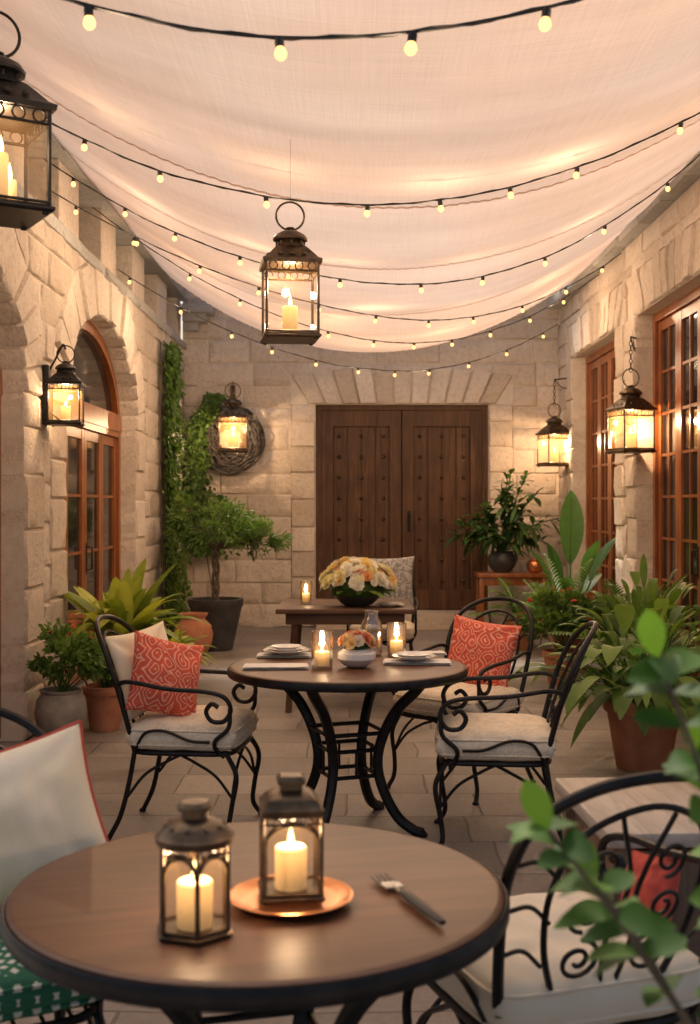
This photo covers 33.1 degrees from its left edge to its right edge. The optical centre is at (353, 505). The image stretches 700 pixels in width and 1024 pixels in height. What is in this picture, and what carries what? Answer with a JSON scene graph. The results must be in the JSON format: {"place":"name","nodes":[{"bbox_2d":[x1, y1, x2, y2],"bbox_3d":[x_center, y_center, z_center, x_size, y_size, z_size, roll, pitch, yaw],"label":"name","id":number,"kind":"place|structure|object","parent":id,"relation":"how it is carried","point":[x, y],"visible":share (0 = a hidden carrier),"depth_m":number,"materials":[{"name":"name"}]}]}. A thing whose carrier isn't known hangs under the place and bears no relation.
{"place":"outdoors","nodes":[
{"label":"outdoors","id":0,"kind":"place"},
{"bbox_2d":[0,627,699,1023],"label":"ground","id":1,"kind":"structure","parent":0,"point":[482,833],"depth_m":6.54,"materials":[{"name":"grey stone"}]},
{"bbox_2d":[0,707,105,1023],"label":"garden chair","id":2,"kind":"object","parent":1,"relation":"on","point":[25,993],"visible":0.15,"depth_m":2.49,"materials":[{"name":"green fabric"}]},
{"bbox_2d":[0,720,108,908],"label":"throw pillow","id":3,"kind":"object","parent":2,"relation":"on","point":[49,811],"visible":0.74,"depth_m":2.73,"materials":[{"name":"beige fabric"}]},
{"bbox_2d":[25,617,115,733],"bbox_3d":[-1.767,1.103,7.493,0.547,0.794,0.532,0,0,0],"label":"potted plant","id":4,"kind":"object","parent":1,"relation":"on","point":[60,705],"visible":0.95,"depth_m":7.40,"materials":[{"name":"green plant"}]},
{"bbox_2d":[0,125,188,740],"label":"courtyard wall","id":5,"kind":"structure","parent":1,"relation":"on","point":[79,506],"depth_m":8.97,"materials":[{"name":"stone"}]},
{"bbox_2d":[0,369,2,737],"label":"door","id":6,"kind":"structure","parent":5,"relation":"in","point":[1,385],"depth_m":7.48,"materials":[{"name":"brown wood"}]},
{"bbox_2d":[42,344,85,426],"bbox_3d":[-1.954,-0.812,7.949,0.268,0.556,0.241,0,0,-6],"label":"wall lantern","id":7,"kind":"object","parent":5,"relation":"attached to","point":[64,375],"depth_m":7.88,"materials":[{"name":"black metal"}]},
{"bbox_2d":[64,320,121,685],"bbox_3d":[-2.286,-0.045,9.950,0.148,3.050,2.800,0,0,0],"label":"door","id":8,"kind":"structure","parent":5,"relation":"in","point":[93,460],"depth_m":10.36,"materials":[{"name":"brown wood"}]},
{"bbox_2d":[158,340,192,639],"bbox_3d":[-1.931,-0.111,12.939,0.270,3.325,1.397,0,0,0],"label":"climbing ivy","id":9,"kind":"object","parent":5,"relation":"attached to","point":[173,442],"visible":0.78,"depth_m":12.70,"materials":[{"name":"green plant"}]},
{"bbox_2d":[74,645,121,732],"bbox_3d":[-1.637,1.172,7.945,0.351,0.657,0.445,0,0,18],"label":"flower pot","id":10,"kind":"object","parent":1,"relation":"on","point":[104,712],"visible":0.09,"depth_m":7.77,"materials":[{"name":"orange ceramic"}]},
{"bbox_2d":[61,559,212,713],"bbox_3d":[-1.652,0.950,8.613,1.182,1.100,1.156,0,0,-17],"label":"potted plant","id":11,"kind":"object","parent":1,"relation":"on","point":[130,602],"visible":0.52,"depth_m":8.47,"materials":[{"name":"green plant"}]},
{"bbox_2d":[94,614,260,840],"bbox_3d":[-0.828,1.006,5.491,0.735,0.988,0.598,0,0,7],"label":"garden chair","id":12,"kind":"object","parent":1,"relation":"on","point":[212,729],"visible":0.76,"depth_m":5.25,"materials":[{"name":"black metal"}]},
{"bbox_2d":[104,621,167,720],"bbox_3d":[-0.964,0.765,5.499,0.129,0.400,0.400,-21,-5,33],"label":"throw pillow","id":13,"kind":"object","parent":12,"relation":"on","point":[121,648],"visible":0.31,"depth_m":5.37,"materials":[{"name":"beige fabric"}]},
{"bbox_2d":[125,630,203,715],"bbox_3d":[-0.859,0.785,5.399,0.370,0.370,0.167,19,-27,-34],"label":"throw pillow","id":14,"kind":"object","parent":12,"relation":"on","point":[158,661],"visible":0.96,"depth_m":5.34,"materials":[{"name":"red fabric"}]},
{"bbox_2d":[168,629,217,666],"bbox_3d":[-1.481,1.256,9.710,0.791,0.488,0.824,0,0,0],"label":"potted plant","id":15,"kind":"object","parent":1,"relation":"on","point":[186,639],"visible":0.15,"depth_m":9.75,"materials":[{"name":"green plant"}]},
{"bbox_2d":[174,612,212,655],"bbox_3d":[-1.600,1.290,11.800,0.390,0.420,0.390,0,0,0],"label":"terracotta jar","id":16,"kind":"object","parent":1,"relation":"on","point":[193,628],"visible":0.62,"depth_m":11.67,"materials":[{"name":"orange ceramic"}]},
{"bbox_2d":[162,488,293,651],"bbox_3d":[-1.296,0.660,12.296,1.370,1.680,0.944,0,0,0],"label":"potted tree","id":17,"kind":"object","parent":1,"relation":"on","point":[223,612],"visible":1,"depth_m":12.10,"materials":[{"name":"green plant"}]},
{"bbox_2d":[0,822,509,1023],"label":"round table","id":18,"kind":"object","parent":1,"relation":"on","point":[86,921],"visible":0.87,"depth_m":2.03,"materials":[{"name":"brown wood"}]},
{"bbox_2d":[154,798,234,945],"bbox_3d":[-0.269,0.612,2.000,0.135,0.224,0.141,0,0,-11],"label":"table lantern","id":19,"kind":"object","parent":18,"relation":"on","point":[194,829],"visible":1,"depth_m":1.97,"materials":[{"name":"brown metal"}]},
{"bbox_2d":[231,874,352,918],"bbox_3d":[-0.114,0.716,2.150,0.228,0.017,0.228,0,0,0],"label":"serving tray","id":20,"kind":"object","parent":18,"relation":"on","point":[245,894],"visible":0.63,"depth_m":2.12,"materials":[{"name":"orange metal"}]},
{"bbox_2d":[258,772,325,904],"bbox_3d":[-0.114,0.600,2.150,0.117,0.221,0.117,0,0,-7],"label":"table lantern","id":21,"kind":"object","parent":20,"relation":"on","point":[290,797],"visible":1,"depth_m":2.12,"materials":[{"name":"brown metal"}]},
{"bbox_2d":[371,873,445,924],"bbox_3d":[0.101,0.714,2.150,0.036,0.015,0.283,0,0,-21],"label":"fork","id":22,"kind":"object","parent":18,"relation":"on","point":[416,902],"visible":1,"depth_m":2.13,"materials":[{"name":"metal"}]},
{"bbox_2d":[276,599,414,712],"bbox_3d":[-0.060,1.125,8.950,1.000,0.754,0.950,0,0,0],"label":"rectangular table","id":23,"kind":"object","parent":1,"relation":"on","point":[297,613],"visible":0.69,"depth_m":8.53,"materials":[{"name":"brown wood"}]},
{"bbox_2d":[300,581,311,603],"bbox_3d":[-0.360,0.660,8.950,0.090,0.171,0.090,0,0,0],"label":"candle holder","id":24,"kind":"object","parent":23,"relation":"on","point":[306,597],"visible":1,"depth_m":8.93,"materials":[{"name":"clear glass"}]},
{"bbox_2d":[317,556,397,606],"bbox_3d":[0.037,0.563,8.750,0.615,0.367,0.556,0,0,0],"label":"flower arrangement","id":25,"kind":"object","parent":23,"relation":"on","point":[353,581],"visible":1,"depth_m":8.60,"materials":[{"name":"beige plant"}]},
{"bbox_2d":[376,602,403,606],"bbox_3d":[0.270,0.733,8.700,0.220,0.028,0.220,0,0,0],"label":"plate","id":26,"kind":"object","parent":23,"relation":"on","point":[389,604],"visible":1,"depth_m":8.65,"materials":[{"name":"white ceramic"}]},
{"bbox_2d":[227,651,467,837],"bbox_3d":[-0.027,1.128,5.500,1.118,0.766,1.118,0,0,-20],"label":"round table","id":27,"kind":"object","parent":1,"relation":"on","point":[375,676],"visible":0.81,"depth_m":5.35,"materials":[{"name":"brown wood"}]},
{"bbox_2d":[242,663,308,669],"bbox_3d":[-0.355,0.737,5.400,0.300,0.011,0.150,0,0,-2],"label":"napkin","id":28,"kind":"object","parent":27,"relation":"on","point":[268,666],"visible":1,"depth_m":5.36,"materials":[{"name":"fabric"}]},
{"bbox_2d":[256,652,310,657],"bbox_3d":[-0.340,0.737,5.800,0.270,0.011,0.150,0,0,-1],"label":"napkin","id":29,"kind":"object","parent":27,"relation":"on","point":[272,655],"visible":0.76,"depth_m":5.75,"materials":[{"name":"fabric"}]},
{"bbox_2d":[263,644,309,654],"bbox_3d":[-0.330,0.709,5.800,0.230,0.038,0.230,0,0,0],"label":"plate","id":30,"kind":"object","parent":29,"relation":"on","point":[285,649],"visible":1,"depth_m":5.75,"materials":[{"name":"white ceramic"}]},
{"bbox_2d":[311,631,332,668],"bbox_3d":[-0.143,0.659,5.380,0.104,0.166,0.104,0,0,0],"label":"candle holder","id":31,"kind":"object","parent":27,"relation":"on","point":[322,657],"visible":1,"depth_m":5.36,"materials":[{"name":"clear glass"}]},
{"bbox_2d":[337,629,376,667],"bbox_3d":[0.017,0.655,5.420,0.182,0.178,0.177,0,0,0],"label":"flower bowl","id":32,"kind":"object","parent":27,"relation":"on","point":[356,651],"visible":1,"depth_m":5.36,"materials":[{"name":"white ceramic"}]},
{"bbox_2d":[361,610,381,655],"bbox_3d":[0.090,0.632,5.850,0.108,0.221,0.108,0,0,0],"label":"glass carafe","id":33,"kind":"object","parent":27,"relation":"on","point":[364,619],"visible":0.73,"depth_m":5.83,"materials":[{"name":"clear glass"}]},
{"bbox_2d":[387,623,405,656],"bbox_3d":[0.213,0.662,5.820,0.098,0.161,0.098,0,0,0],"label":"candle holder","id":34,"kind":"object","parent":27,"relation":"on","point":[396,644],"visible":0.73,"depth_m":5.80,"materials":[{"name":"clear glass"}]},
{"bbox_2d":[383,658,450,664],"bbox_3d":[0.300,0.737,5.560,0.320,0.011,0.160,0,0,3],"label":"napkin","id":35,"kind":"object","parent":27,"relation":"on","point":[390,661],"visible":0.84,"depth_m":5.50,"materials":[{"name":"fabric"}]},
{"bbox_2d":[392,651,435,660],"bbox_3d":[0.285,0.713,5.570,0.210,0.028,0.210,0,0,0],"label":"plate","id":36,"kind":"object","parent":35,"relation":"on","point":[413,655],"visible":1,"depth_m":5.56,"materials":[{"name":"white ceramic"}]},
{"bbox_2d":[424,651,446,654],"bbox_3d":[0.360,0.737,5.880,0.200,0.012,0.100,0,0,-6],"label":"napkin","id":37,"kind":"object","parent":27,"relation":"on","point":[438,652],"visible":0.38,"depth_m":5.86,"materials":[{"name":"fabric"}]},
{"bbox_2d":[181,289,559,629],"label":"courtyard wall","id":38,"kind":"structure","parent":1,"relation":"on","point":[371,464],"depth_m":14.49,"materials":[{"name":"stone"}]},
{"bbox_2d":[181,391,240,588],"bbox_3d":[-1.790,0.062,14.294,0.848,2.878,0.273,0,0,0],"label":"climbing vine","id":39,"kind":"object","parent":38,"relation":"attached to","point":[195,478],"visible":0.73,"depth_m":14.23,"materials":[{"name":"green plant"}]},
{"bbox_2d":[217,382,248,453],"bbox_3d":[-1.445,-1.055,14.149,0.381,0.871,0.680,0,0,-6],"label":"wall lantern","id":40,"kind":"object","parent":38,"relation":"attached to","point":[232,410],"depth_m":13.87,"materials":[{"name":"brown metal"}]},
{"bbox_2d":[204,406,265,474],"bbox_3d":[-1.499,-0.800,14.382,0.854,0.859,0.087,0,0,0],"label":"woven wreath","id":41,"kind":"object","parent":38,"relation":"attached to","point":[223,464],"visible":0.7,"depth_m":14.36,"materials":[{"name":"brown wicker"}]},
{"bbox_2d":[316,405,487,609],"bbox_3d":[0.600,0.120,14.684,2.172,2.760,0.233,0,0,0],"label":"door","id":42,"kind":"structure","parent":38,"relation":"in","point":[392,481],"depth_m":14.68,"materials":[{"name":"brown wood"}]},
{"bbox_2d":[346,578,418,650],"bbox_3d":[0.244,1.006,9.838,0.598,0.988,0.735,0,0,3],"label":"garden chair","id":43,"kind":"object","parent":1,"relation":"on","point":[411,631],"visible":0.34,"depth_m":9.51,"materials":[{"name":"black metal"}]},
{"bbox_2d":[348,556,414,609],"bbox_3d":[0.240,0.670,9.861,0.560,0.500,0.162,0,-15,-3],"label":"throw pillow","id":44,"kind":"object","parent":43,"relation":"on","point":[401,569],"visible":0.29,"depth_m":9.84,"materials":[{"name":"grey fabric"}]},
{"bbox_2d":[387,596,535,805],"bbox_3d":[0.615,1.006,6.349,0.598,0.988,0.735,0,0,38],"label":"garden chair","id":45,"kind":"object","parent":1,"relation":"on","point":[427,702],"visible":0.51,"depth_m":6.20,"materials":[{"name":"black metal"}]},
{"bbox_2d":[447,614,521,686],"bbox_3d":[0.689,0.810,6.399,0.400,0.390,0.168,8,-13,28],"label":"throw pillow","id":46,"kind":"object","parent":45,"relation":"on","point":[476,647],"visible":0.76,"depth_m":6.34,"materials":[{"name":"red fabric"}]},
{"bbox_2d":[474,571,546,633],"bbox_3d":[1.820,1.137,13.600,0.820,0.725,0.420,0,0,0],"label":"plant stand","id":47,"kind":"object","parent":1,"relation":"on","point":[486,578],"visible":0.62,"depth_m":13.42,"materials":[{"name":"brown wood"}]},
{"bbox_2d":[444,469,559,572],"bbox_3d":[1.791,0.173,13.615,1.454,1.202,1.004,0,0,0],"label":"potted plant","id":48,"kind":"object","parent":47,"relation":"on","point":[501,559],"visible":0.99,"depth_m":13.56,"materials":[{"name":"green plant"}]},
{"bbox_2d":[526,559,542,572],"bbox_3d":[2.080,0.697,13.500,0.200,0.155,0.200,0,0,0],"label":"copper pot","id":49,"kind":"object","parent":47,"relation":"on","point":[533,566],"visible":0.77,"depth_m":13.43,"materials":[{"name":"orange metal"}]},
{"bbox_2d":[468,578,552,649],"bbox_3d":[1.782,1.125,12.297,1.039,0.750,0.989,0,0,22],"label":"potted palm","id":50,"kind":"object","parent":1,"relation":"on","point":[524,642],"visible":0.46,"depth_m":12.20,"materials":[{"name":"plant"}]},
{"bbox_2d":[433,620,597,844],"bbox_3d":[0.718,1.006,5.261,0.735,0.988,0.598,0,0,6],"label":"garden chair","id":51,"kind":"object","parent":1,"relation":"on","point":[489,741],"visible":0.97,"depth_m":5.03,"materials":[{"name":"black metal"}]},
{"bbox_2d":[402,770,699,1023],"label":"garden chair","id":52,"kind":"object","parent":1,"relation":"on","point":[531,966],"visible":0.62,"depth_m":2.45,"materials":[{"name":"black metal"}]},
{"bbox_2d":[620,849,680,920],"bbox_3d":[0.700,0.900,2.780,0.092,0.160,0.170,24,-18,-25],"label":"throw pillow","id":53,"kind":"object","parent":52,"relation":"on","point":[655,883],"visible":0.55,"depth_m":2.73,"materials":[{"name":"red fabric"}]},
{"bbox_2d":[506,552,597,649],"bbox_3d":[2.023,0.973,10.942,1.372,1.054,1.254,0,0,-25],"label":"potted palm","id":54,"kind":"object","parent":1,"relation":"on","point":[577,641],"visible":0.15,"depth_m":11.06,"materials":[{"name":"plant"}]},
{"bbox_2d":[512,581,607,685],"bbox_3d":[1.800,1.063,9.922,0.856,0.873,0.746,0,0,-24],"label":"potted plant","id":55,"kind":"object","parent":1,"relation":"on","point":[554,617],"visible":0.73,"depth_m":9.80,"materials":[{"name":"green plant"}]},
{"bbox_2d":[510,490,615,609],"bbox_3d":[2.147,0.675,11.690,1.075,1.650,0.882,0,0,-27],"label":"potted plant","id":56,"kind":"object","parent":1,"relation":"on","point":[571,526],"visible":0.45,"depth_m":11.73,"materials":[{"name":"green plant"}]},
{"bbox_2d":[506,610,699,1023],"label":"potted plant","id":57,"kind":"object","parent":1,"relation":"on","point":[632,918],"visible":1,"depth_m":1.46,"materials":[{"name":"green plant"}]},
{"bbox_2d":[508,598,699,772],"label":"potted plant","id":58,"kind":"object","parent":1,"relation":"on","point":[639,747],"visible":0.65,"depth_m":6.59,"materials":[{"name":"green plant"}]},
{"bbox_2d":[541,574,699,664],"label":"potted palm","id":59,"kind":"object","parent":1,"relation":"on","point":[618,590],"visible":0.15,"depth_m":9.28,"materials":[{"name":"plant"}]},
{"bbox_2d":[548,151,699,680],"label":"courtyard wall","id":60,"kind":"structure","parent":1,"relation":"on","point":[643,288],"depth_m":10.55,"materials":[{"name":"stone"}]},
{"bbox_2d":[52,191,621,327],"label":"string lights","id":61,"kind":"object","parent":60,"relation":"attached to","point":[76,207],"visible":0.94,"depth_m":9.38},
{"bbox_2d":[93,207,598,348],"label":"string lights","id":62,"kind":"object","parent":60,"relation":"attached to","point":[328,334],"visible":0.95,"depth_m":10.79},
{"bbox_2d":[117,269,579,376],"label":"string lights","id":63,"kind":"object","parent":60,"relation":"attached to","point":[272,351],"visible":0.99,"depth_m":11.62},
{"bbox_2d":[0,0,699,352],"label":"fabric canopy","id":64,"kind":"object","parent":60,"relation":"attached to","point":[470,110],"visible":0.86,"depth_m":5.64,"materials":[{"name":"white fabric"}]},
{"bbox_2d":[0,11,57,230],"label":"hanging lantern","id":65,"kind":"object","parent":64,"relation":"hanging from","point":[26,110],"visible":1,"depth_m":4.15,"materials":[{"name":"black metal"}]},
{"bbox_2d":[259,201,322,345],"bbox_3d":[-0.284,-1.202,5.300,0.263,0.939,0.263,0,0,-9],"label":"hanging lantern","id":66,"kind":"object","parent":64,"relation":"hanging from","point":[290,252],"visible":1,"depth_m":5.23,"materials":[{"name":"brown metal"}]},
{"bbox_2d":[63,0,582,60],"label":"string lights","id":67,"kind":"object","parent":64,"relation":"hanging from","point":[280,53],"visible":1,"depth_m":3.00},
{"bbox_2d":[44,154,699,292],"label":"string lights","id":68,"kind":"object","parent":60,"relation":"attached to","point":[421,289],"visible":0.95,"depth_m":8.00},
{"bbox_2d":[46,112,699,216],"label":"string lights","id":69,"kind":"object","parent":60,"relation":"attached to","point":[367,206],"visible":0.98,"depth_m":6.00},
{"bbox_2d":[535,378,568,466],"bbox_3d":[2.382,-1.020,13.904,0.360,1.139,0.336,0,0,-17],"label":"wall lantern","id":70,"kind":"object","parent":60,"relation":"attached to","point":[555,427],"depth_m":13.84,"materials":[{"name":"brown metal"}]},
{"bbox_2d":[586,340,616,642],"bbox_3d":[2.726,-0.110,12.480,0.148,3.180,2.240,0,0,0],"label":"door","id":71,"kind":"structure","parent":60,"relation":"in","point":[600,365],"depth_m":12.91,"materials":[{"name":"brown wood"}]},
{"bbox_2d":[604,336,657,454],"bbox_3d":[2.445,-1.020,10.396,0.361,1.139,0.382,0,0,-17],"label":"wall lantern","id":72,"kind":"object","parent":60,"relation":"attached to","point":[630,401],"depth_m":10.30,"materials":[{"name":"brown metal"}]},
{"bbox_2d":[653,286,699,680],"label":"door","id":73,"kind":"structure","parent":60,"relation":"in","point":[676,328],"depth_m":9.83,"materials":[{"name":"brown wood"}]},
{"bbox_2d":[555,777,699,1021],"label":"side table","id":74,"kind":"object","parent":1,"relation":"on","point":[651,826],"visible":0.3,"depth_m":3.27,"materials":[{"name":"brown wood"}]},
{"bbox_2d":[558,554,699,681],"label":"potted plant","id":75,"kind":"object","parent":1,"relation":"on","point":[644,598],"visible":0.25,"depth_m":8.28,"materials":[{"name":"green plant"}]}
]}

